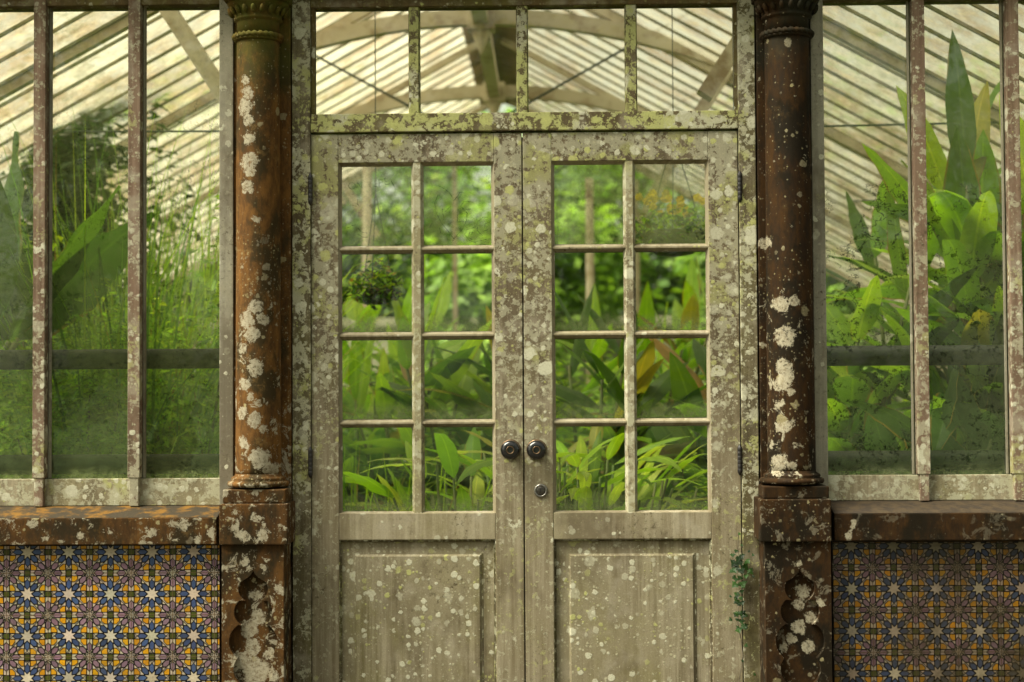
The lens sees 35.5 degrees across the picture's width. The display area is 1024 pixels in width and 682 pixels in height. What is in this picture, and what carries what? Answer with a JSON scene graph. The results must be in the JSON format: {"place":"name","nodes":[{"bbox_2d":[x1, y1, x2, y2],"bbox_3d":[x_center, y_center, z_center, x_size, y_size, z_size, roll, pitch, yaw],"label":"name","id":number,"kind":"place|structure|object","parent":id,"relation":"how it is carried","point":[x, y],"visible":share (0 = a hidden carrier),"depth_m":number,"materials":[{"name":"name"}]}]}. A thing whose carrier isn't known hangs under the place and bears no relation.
{"place":"outdoors","nodes":[
{"label":"outdoors","id":0,"kind":"place"},
{"bbox_2d":[163,104,701,311],"label":"sky","id":1,"kind":"structure","parent":0,"point":[502,109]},
{"bbox_2d":[828,450,1005,470],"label":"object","id":2,"kind":"object","parent":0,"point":[981,461],"depth_m":5.57,"materials":[{"name":"metal"}]},
{"label":"pavement","id":3,"kind":"structure","parent":0,"visible":0},
{"bbox_2d":[0,505,221,681],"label":"tiled wall","id":4,"kind":"structure","parent":3,"relation":"on","point":[125,593],"depth_m":5.30,"materials":[{"name":"tile"}]},
{"bbox_2d":[0,0,233,506],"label":"glazed window","id":5,"kind":"structure","parent":4,"relation":"on","point":[41,487],"depth_m":5.41,"materials":[{"name":"paint"}]},
{"bbox_2d":[219,487,294,681],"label":"pedestal","id":6,"kind":"object","parent":3,"relation":"on","point":[256,532],"visible":0.99,"depth_m":5.24,"materials":[{"name":"brown stone"}]},
{"bbox_2d":[224,0,292,487],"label":"column","id":7,"kind":"structure","parent":6,"relation":"on","point":[261,37],"depth_m":5.32,"materials":[{"name":"brown metal"}]},
{"bbox_2d":[0,4,1023,371],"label":"glasshouse roof","id":8,"kind":"structure","parent":7,"relation":"on","point":[576,60],"depth_m":8.82,"materials":[{"name":"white glass"}]},
{"bbox_2d":[347,12,402,311],"bbox_3d":[-0.575,-1.072,6.753,0.248,1.906,0.252,0,-2,1],"label":"hanging basket","id":9,"kind":"object","parent":8,"relation":"hanging from","point":[386,290],"visible":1,"depth_m":6.68,"materials":[{"name":"green plant"}]},
{"bbox_2d":[635,8,704,256],"bbox_3d":[0.687,-1.047,6.821,0.411,1.380,0.398,0,-2,1],"label":"hanging basket","id":10,"kind":"object","parent":8,"relation":"hanging from","point":[690,233],"visible":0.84,"depth_m":6.72,"materials":[{"name":"green plant"}]},
{"bbox_2d":[292,0,759,681],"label":"door frame","id":11,"kind":"object","parent":3,"relation":"on","point":[308,122],"visible":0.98,"depth_m":5.41,"materials":[{"name":"paint"}]},
{"bbox_2d":[308,133,525,681],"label":"door leaf","id":12,"kind":"object","parent":11,"relation":"attached to","point":[418,593],"visible":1,"depth_m":5.40,"materials":[{"name":"paint"}]},
{"bbox_2d":[523,131,742,681],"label":"door leaf","id":13,"kind":"object","parent":11,"relation":"attached to","point":[631,592],"visible":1,"depth_m":5.38,"materials":[{"name":"paint"}]},
{"bbox_2d":[729,532,759,681],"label":"ivy vine","id":14,"kind":"object","parent":11,"relation":"attached to","point":[735,569],"visible":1,"depth_m":5.33,"materials":[{"name":"green plant"}]},
{"bbox_2d":[754,483,831,681],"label":"pedestal","id":15,"kind":"object","parent":3,"relation":"on","point":[792,529],"visible":1,"depth_m":5.20,"materials":[{"name":"brown stone"}]},
{"bbox_2d":[751,0,823,484],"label":"column","id":16,"kind":"structure","parent":15,"relation":"on","point":[783,34],"depth_m":5.28,"materials":[{"name":"brown metal"}]},
{"bbox_2d":[831,500,1023,681],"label":"tiled wall","id":17,"kind":"structure","parent":3,"relation":"on","point":[928,591],"depth_m":5.24,"materials":[{"name":"tile"}]},
{"bbox_2d":[809,0,1023,500],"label":"glazed window","id":18,"kind":"structure","parent":17,"relation":"on","point":[921,482],"depth_m":5.36,"materials":[{"name":"paint"}]},
{"label":"ground","id":19,"kind":"structure","parent":0,"visible":0},
{"bbox_2d":[158,171,438,319],"bbox_3d":[-3.472,-1.307,20.544,6.159,6.524,6.026,0,-2,1],"label":"garden tree","id":20,"kind":"object","parent":19,"relation":"on","point":[384,204],"depth_m":18.94,"materials":[{"name":"green plant"}]},
{"bbox_2d":[158,105,704,319],"bbox_3d":[-0.060,-0.537,19.013,15.908,4.740,1.787,0,-2,1],"label":"tall hedge","id":21,"kind":"object","parent":19,"relation":"on","point":[405,223],"visible":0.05,"depth_m":18.92,"materials":[{"name":"green plant"}]},
{"bbox_2d":[342,107,620,318],"bbox_3d":[-0.850,-0.640,22.088,6.418,5.802,5.538,0,-2,1],"label":"garden tree","id":22,"kind":"object","parent":19,"relation":"on","point":[448,174],"visible":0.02,"depth_m":21.97,"materials":[{"name":"green plant"}]},
{"bbox_2d":[385,192,663,462],"bbox_3d":[0.117,0.117,16.546,3.220,3.392,3.148,1,-2,-36],"label":"garden tree","id":23,"kind":"object","parent":19,"relation":"on","point":[474,274],"visible":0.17,"depth_m":16.05,"materials":[{"name":"green plant"}]},
{"bbox_2d":[182,166,910,484],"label":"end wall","id":24,"kind":"structure","parent":19,"relation":"on","point":[454,242],"depth_m":13.72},
{"bbox_2d":[167,316,959,461],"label":"garden wall","id":25,"kind":"structure","parent":19,"relation":"on","point":[382,323],"depth_m":17.69,"materials":[{"name":"stone"}]},
{"bbox_2d":[468,134,705,315],"bbox_3d":[1.681,-0.756,20.633,5.288,5.376,4.946,-2,-2,37],"label":"garden tree","id":26,"kind":"object","parent":19,"relation":"on","point":[608,175],"visible":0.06,"depth_m":19.64,"materials":[{"name":"green plant"}]},
{"bbox_2d":[664,252,909,412],"bbox_3d":[2.801,0.286,16.255,2.633,3.010,2.818,0,-2,-25],"label":"garden tree","id":27,"kind":"object","parent":19,"relation":"on","point":[832,283],"visible":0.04,"depth_m":15.91,"materials":[{"name":"green plant"}]},
{"label":"soil bed","id":28,"kind":"structure","parent":0,"visible":0},
{"bbox_2d":[0,222,95,478],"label":"leafy shrub","id":29,"kind":"object","parent":28,"relation":"on","point":[3,399],"visible":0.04,"depth_m":6.86,"materials":[{"name":"green plant"}]},
{"bbox_2d":[0,131,154,349],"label":"banana plant","id":30,"kind":"object","parent":28,"relation":"on","point":[67,268],"visible":0.8,"depth_m":6.41,"materials":[{"name":"green plant"}]},
{"bbox_2d":[0,99,202,449],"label":"tall shrub","id":31,"kind":"object","parent":28,"relation":"on","point":[68,165],"visible":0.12,"depth_m":8.26,"materials":[{"name":"green plant"}]},
{"bbox_2d":[0,278,202,478],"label":"leafy shrub","id":32,"kind":"object","parent":28,"relation":"on","point":[87,420],"visible":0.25,"depth_m":6.44,"materials":[{"name":"green plant"}]},
{"bbox_2d":[76,195,218,477],"bbox_3d":[-1.456,0.385,6.893,0.889,2.065,0.754,0,-2,1],"label":"leafy shrub","id":33,"kind":"object","parent":28,"relation":"on","point":[172,416],"visible":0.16,"depth_m":6.74,"materials":[{"name":"green plant"}]},
{"bbox_2d":[0,112,481,486],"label":"feathery plant","id":34,"kind":"object","parent":28,"relation":"on","point":[206,305],"visible":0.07,"depth_m":7.27,"materials":[{"name":"green plant"}]},
{"bbox_2d":[0,86,485,477],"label":"feathery plant","id":35,"kind":"object","parent":28,"relation":"on","point":[122,299],"visible":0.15,"depth_m":6.66,"materials":[{"name":"green plant"}]},
{"bbox_2d":[218,385,410,496],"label":"background shrub","id":36,"kind":"object","parent":28,"relation":"on","point":[346,434],"depth_m":9.21,"materials":[{"name":"green plant"}]},
{"bbox_2d":[363,167,371,430],"bbox_3d":[-0.866,0.194,9.620,0.099,2.600,0.099,0,-2,1],"label":"slim post","id":37,"kind":"object","parent":28,"relation":"on","point":[367,195],"depth_m":9.63,"materials":[{"name":"white metal"}]},
{"bbox_2d":[342,317,464,510],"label":"ginger plant","id":38,"kind":"object","parent":28,"relation":"on","point":[382,405],"visible":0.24,"depth_m":7.44,"materials":[{"name":"green plant"}]},
{"bbox_2d":[343,367,464,495],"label":"background shrub","id":39,"kind":"object","parent":28,"relation":"on","point":[461,448],"depth_m":9.69,"materials":[{"name":"green plant"}]},
{"bbox_2d":[342,271,489,500],"bbox_3d":[-0.491,0.534,8.488,1.190,1.849,1.349,0,-2,1],"label":"ginger plant","id":40,"kind":"object","parent":28,"relation":"on","point":[357,311],"visible":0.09,"depth_m":8.47,"materials":[{"name":"green plant"}]},
{"bbox_2d":[343,436,490,510],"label":"bladed plant","id":41,"kind":"object","parent":28,"relation":"on","point":[388,503],"visible":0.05,"depth_m":6.28,"materials":[{"name":"green plant"}]},
{"bbox_2d":[343,255,583,510],"bbox_3d":[-0.240,0.520,7.269,1.256,1.796,1.122,0,-2,1],"label":"ginger plant","id":42,"kind":"object","parent":28,"relation":"on","point":[453,379],"visible":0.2,"depth_m":7.10,"materials":[{"name":"green plant"}]},
{"bbox_2d":[406,353,586,486],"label":"background shrub","id":43,"kind":"object","parent":28,"relation":"on","point":[562,369],"visible":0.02,"depth_m":10.78,"materials":[{"name":"green plant"}]},
{"bbox_2d":[343,427,672,527],"bbox_3d":[-0.136,0.869,6.368,1.330,1.045,1.313,-2,-3,44],"label":"yellow leaved plant","id":44,"kind":"object","parent":28,"relation":"on","point":[448,460],"visible":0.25,"depth_m":6.25,"materials":[{"name":"green plant"}]},
{"bbox_2d":[410,414,707,510],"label":"yellow leaved plant","id":45,"kind":"object","parent":28,"relation":"on","point":[583,493],"visible":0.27,"depth_m":6.25,"materials":[{"name":"green plant"}]},
{"bbox_2d":[446,285,706,524],"bbox_3d":[0.377,0.568,7.138,1.166,1.686,1.223,0,-2,-24],"label":"ginger plant","id":46,"kind":"object","parent":28,"relation":"on","point":[658,389],"visible":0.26,"depth_m":7.04,"materials":[{"name":"green plant"}]},
{"bbox_2d":[480,342,694,487],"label":"background shrub","id":47,"kind":"object","parent":28,"relation":"on","point":[576,374],"visible":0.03,"depth_m":10.36,"materials":[{"name":"green plant"}]},
{"bbox_2d":[585,178,593,429],"bbox_3d":[0.522,0.217,10.589,0.099,2.600,0.099,0,-2,1],"label":"slim post","id":48,"kind":"object","parent":28,"relation":"on","point":[589,201],"visible":0.25,"depth_m":10.60,"materials":[{"name":"white metal"}]},
{"bbox_2d":[565,252,706,492],"bbox_3d":[0.729,0.483,8.224,1.126,1.918,1.246,1,-2,-35],"label":"ginger plant","id":49,"kind":"object","parent":28,"relation":"on","point":[686,316],"visible":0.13,"depth_m":8.28,"materials":[{"name":"green plant"}]},
{"bbox_2d":[585,327,707,509],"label":"ginger plant","id":50,"kind":"object","parent":28,"relation":"on","point":[686,380],"visible":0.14,"depth_m":7.10,"materials":[{"name":"green plant"}]},
{"bbox_2d":[613,452,707,509],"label":"leafy shrub","id":51,"kind":"object","parent":28,"relation":"on","point":[695,503],"visible":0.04,"depth_m":6.43,"materials":[{"name":"green plant"}]},
{"bbox_2d":[830,374,910,439],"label":"leafy shrub","id":52,"kind":"object","parent":28,"relation":"on","point":[904,410],"visible":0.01,"depth_m":6.98,"materials":[{"name":"green plant"}]},
{"bbox_2d":[872,370,908,411],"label":"background shrub","id":53,"kind":"object","parent":28,"relation":"on","point":[904,400],"depth_m":8.87,"materials":[{"name":"green plant"}]},
{"bbox_2d":[826,180,1004,474],"bbox_3d":[1.636,0.315,6.578,1.321,2.141,1.364,0,-2,1],"label":"ginger plant","id":54,"kind":"object","parent":28,"relation":"on","point":[849,377],"visible":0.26,"depth_m":6.50,"materials":[{"name":"green plant"}]},
{"bbox_2d":[826,30,1023,474],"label":"ginger plant","id":55,"kind":"object","parent":28,"relation":"on","point":[969,162],"visible":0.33,"depth_m":6.25,"materials":[{"name":"green plant"}]},
{"bbox_2d":[847,365,1005,474],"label":"ginger plant","id":56,"kind":"object","parent":28,"relation":"on","point":[890,419],"visible":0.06,"depth_m":5.92,"materials":[{"name":"green plant"}]},
{"bbox_2d":[941,314,1005,473],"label":"ginger plant","id":57,"kind":"object","parent":28,"relation":"on","point":[997,372],"visible":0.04,"depth_m":6.03,"materials":[{"name":"green plant"}]},
{"bbox_3d":[3.459,0.613,9.520,0.200,1.707,8.215,0,-2,1],"label":"side wall","id":58,"kind":"object","parent":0,"visible":0},
{"bbox_2d":[827,345,1023,365],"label":"heating pipe","id":59,"kind":"object","parent":58,"relation":"attached to","point":[862,356],"depth_m":5.58,"materials":[{"name":"metal"}]},
{"bbox_3d":[-3.739,0.659,9.676,0.200,1.707,8.215,0,-2,1],"label":"side wall","id":60,"kind":"object","parent":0,"visible":0},
{"bbox_2d":[0,348,218,369],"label":"heating pipe","id":61,"kind":"object","parent":60,"relation":"attached to","point":[118,359],"depth_m":5.64,"materials":[{"name":"metal"}]},
{"bbox_2d":[0,454,218,474],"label":"heating pipe","id":62,"kind":"object","parent":60,"relation":"attached to","point":[117,464],"depth_m":5.63,"materials":[{"name":"metal"}]}
]}

